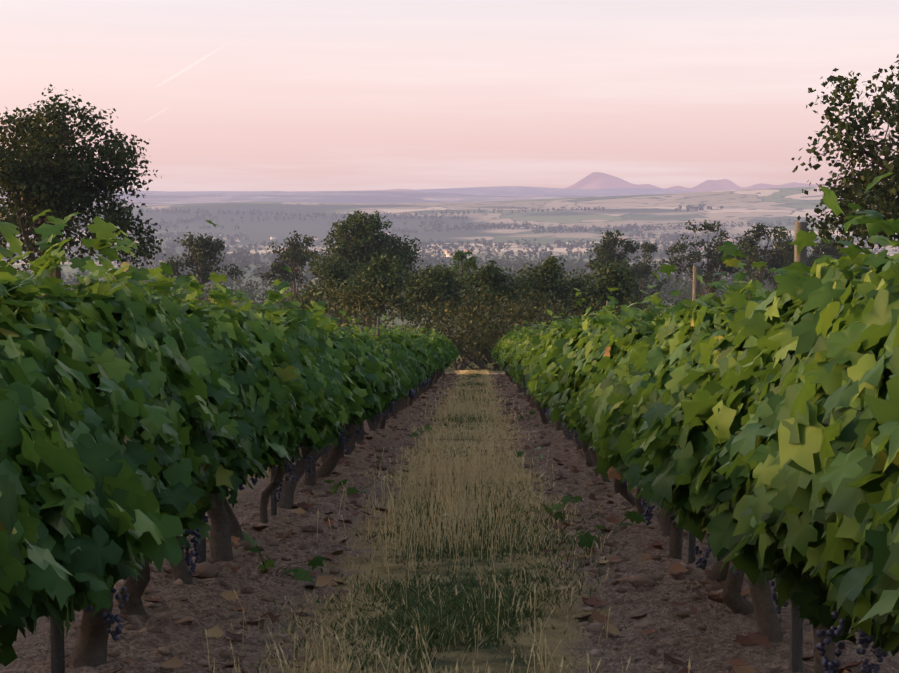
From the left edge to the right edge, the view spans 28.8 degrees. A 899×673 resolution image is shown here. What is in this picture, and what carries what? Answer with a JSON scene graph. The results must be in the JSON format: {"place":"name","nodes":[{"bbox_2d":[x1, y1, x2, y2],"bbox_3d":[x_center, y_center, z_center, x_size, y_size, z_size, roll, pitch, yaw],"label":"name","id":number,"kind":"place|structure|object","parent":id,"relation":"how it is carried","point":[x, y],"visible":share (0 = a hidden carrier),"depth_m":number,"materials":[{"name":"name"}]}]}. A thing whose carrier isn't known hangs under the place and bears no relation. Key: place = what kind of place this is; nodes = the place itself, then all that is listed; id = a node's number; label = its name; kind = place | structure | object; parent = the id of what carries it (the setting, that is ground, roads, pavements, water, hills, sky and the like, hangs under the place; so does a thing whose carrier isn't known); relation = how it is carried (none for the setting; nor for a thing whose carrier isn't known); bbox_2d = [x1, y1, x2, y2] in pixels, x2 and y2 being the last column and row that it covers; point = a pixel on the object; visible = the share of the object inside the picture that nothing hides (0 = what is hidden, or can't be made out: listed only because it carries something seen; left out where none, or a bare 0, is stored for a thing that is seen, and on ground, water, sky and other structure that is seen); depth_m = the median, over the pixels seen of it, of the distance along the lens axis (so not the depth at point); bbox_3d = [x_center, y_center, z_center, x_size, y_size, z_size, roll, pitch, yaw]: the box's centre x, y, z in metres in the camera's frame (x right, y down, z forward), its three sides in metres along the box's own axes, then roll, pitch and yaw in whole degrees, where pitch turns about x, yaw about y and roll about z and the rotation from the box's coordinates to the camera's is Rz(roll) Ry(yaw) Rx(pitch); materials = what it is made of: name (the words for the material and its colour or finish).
{"place":"outdoors","nodes":[
{"label":"outdoors","id":0,"kind":"place"},
{"bbox_2d":[0,186,898,656],"bbox_3d":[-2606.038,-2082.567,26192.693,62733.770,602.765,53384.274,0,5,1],"label":"terrain","id":1,"kind":"structure","parent":0,"point":[640,206],"depth_m":4791.25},
{"bbox_2d":[0,84,167,278],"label":"tree","id":2,"kind":"object","parent":1,"relation":"on","point":[75,191],"depth_m":58.76,"materials":[{"name":"green plant"}]},
{"bbox_2d":[309,210,425,329],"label":"oak tree","id":3,"kind":"object","parent":1,"relation":"on","point":[382,243],"depth_m":148.27,"materials":[{"name":"green plant"}]},
{"bbox_2d":[42,222,806,672],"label":"trellis posts","id":4,"kind":"object","parent":1,"relation":"on","point":[58,650],"visible":0.02,"depth_m":5.82,"materials":[{"name":"brown wood"}]},
{"bbox_2d":[185,369,690,672],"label":"grass strip","id":5,"kind":"object","parent":1,"relation":"on","point":[456,521],"depth_m":9.52,"materials":[{"name":"green plant"}]},
{"bbox_2d":[355,321,524,373],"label":"vine leaves","id":6,"kind":"object","parent":1,"relation":"on","point":[447,348],"visible":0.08,"depth_m":49.65,"materials":[{"name":"green plant"}]},
{"bbox_2d":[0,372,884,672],"bbox_3d":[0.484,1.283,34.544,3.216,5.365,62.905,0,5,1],"label":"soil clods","id":7,"kind":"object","parent":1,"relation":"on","point":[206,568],"visible":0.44,"depth_m":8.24,"materials":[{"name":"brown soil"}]},
{"bbox_2d":[171,277,725,370],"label":"hedge scrub","id":8,"kind":"object","parent":1,"relation":"on","point":[489,337],"depth_m":76.55,"materials":[{"name":"green plant"}]},
{"bbox_2d":[0,406,898,672],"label":"soil ground","id":9,"kind":"structure","parent":1,"relation":"on","point":[724,624],"depth_m":7.70,"materials":[{"name":"brown soil"}]},
{"bbox_2d":[241,411,645,582],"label":"weeds","id":10,"kind":"object","parent":9,"relation":"on","point":[587,538],"visible":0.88,"depth_m":9.69,"materials":[{"name":"green plant"}]},
{"bbox_2d":[0,204,898,330],"bbox_3d":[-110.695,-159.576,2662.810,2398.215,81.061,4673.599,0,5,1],"label":"valley trees","id":11,"kind":"object","parent":1,"relation":"on","point":[241,257],"visible":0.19,"depth_m":2286.61,"materials":[{"name":"green plant"}]},
{"bbox_2d":[71,294,835,672],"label":"grapevine trunks","id":12,"kind":"object","parent":1,"relation":"on","point":[93,638],"visible":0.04,"depth_m":8.78,"materials":[{"name":"brown plant"}]},
{"bbox_2d":[0,172,898,666],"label":"vine leaves","id":13,"kind":"object","parent":12,"relation":"on","point":[758,434],"visible":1,"depth_m":4.60,"materials":[{"name":"green plant"}]},
{"bbox_2d":[83,367,898,672],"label":"grape clusters","id":14,"kind":"object","parent":12,"relation":"hanging from","point":[837,631],"visible":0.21,"depth_m":5.47,"materials":[{"name":"purple food"}]},
{"bbox_2d":[252,266,663,450],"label":"vine leaves","id":15,"kind":"object","parent":1,"relation":"on","point":[373,374],"visible":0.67,"depth_m":13.76,"materials":[{"name":"green plant"}]},
{"bbox_2d":[50,373,867,672],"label":"fallen leaves","id":16,"kind":"object","parent":1,"relation":"on","point":[679,570],"visible":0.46,"depth_m":8.31,"materials":[{"name":"brown plant"}]},
{"bbox_2d":[444,249,479,355],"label":"narrow tree","id":17,"kind":"object","parent":1,"relation":"on","point":[471,261],"depth_m":119.66,"materials":[{"name":"green plant"}]},
{"bbox_2d":[282,253,662,333],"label":"tree clump","id":18,"kind":"object","parent":1,"relation":"on","point":[434,288],"depth_m":98.77,"materials":[{"name":"green plant"}]},
{"bbox_2d":[162,219,844,327],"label":"trees","id":19,"kind":"object","parent":1,"relation":"on","point":[603,253],"materials":[{"name":"green plant"}]},
{"bbox_2d":[205,232,856,256],"bbox_3d":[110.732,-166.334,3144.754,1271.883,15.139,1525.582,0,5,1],"label":"village houses","id":20,"kind":"structure","parent":1,"relation":"on","point":[446,253],"depth_m":2684.94,"materials":[{"name":"white"}]},
{"bbox_2d":[791,54,898,249],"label":"tree","id":21,"kind":"object","parent":1,"relation":"on","point":[883,194],"depth_m":49.64,"materials":[{"name":"green plant"}]},
{"bbox_2d":[0,0,898,191],"label":"sky","id":22,"kind":"structure","parent":0,"point":[226,95],"materials":[{"name":"pink"}]},
{"bbox_2d":[493,271,633,326],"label":"aisle end trees","id":23,"kind":"object","parent":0,"point":[568,276],"depth_m":128.40,"materials":[{"name":"green plant"}]},
{"bbox_2d":[364,172,837,191],"bbox_3d":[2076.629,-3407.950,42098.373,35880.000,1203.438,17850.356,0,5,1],"label":"distant hills","id":24,"kind":"structure","parent":0,"point":[596,180],"depth_m":45190.21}
]}

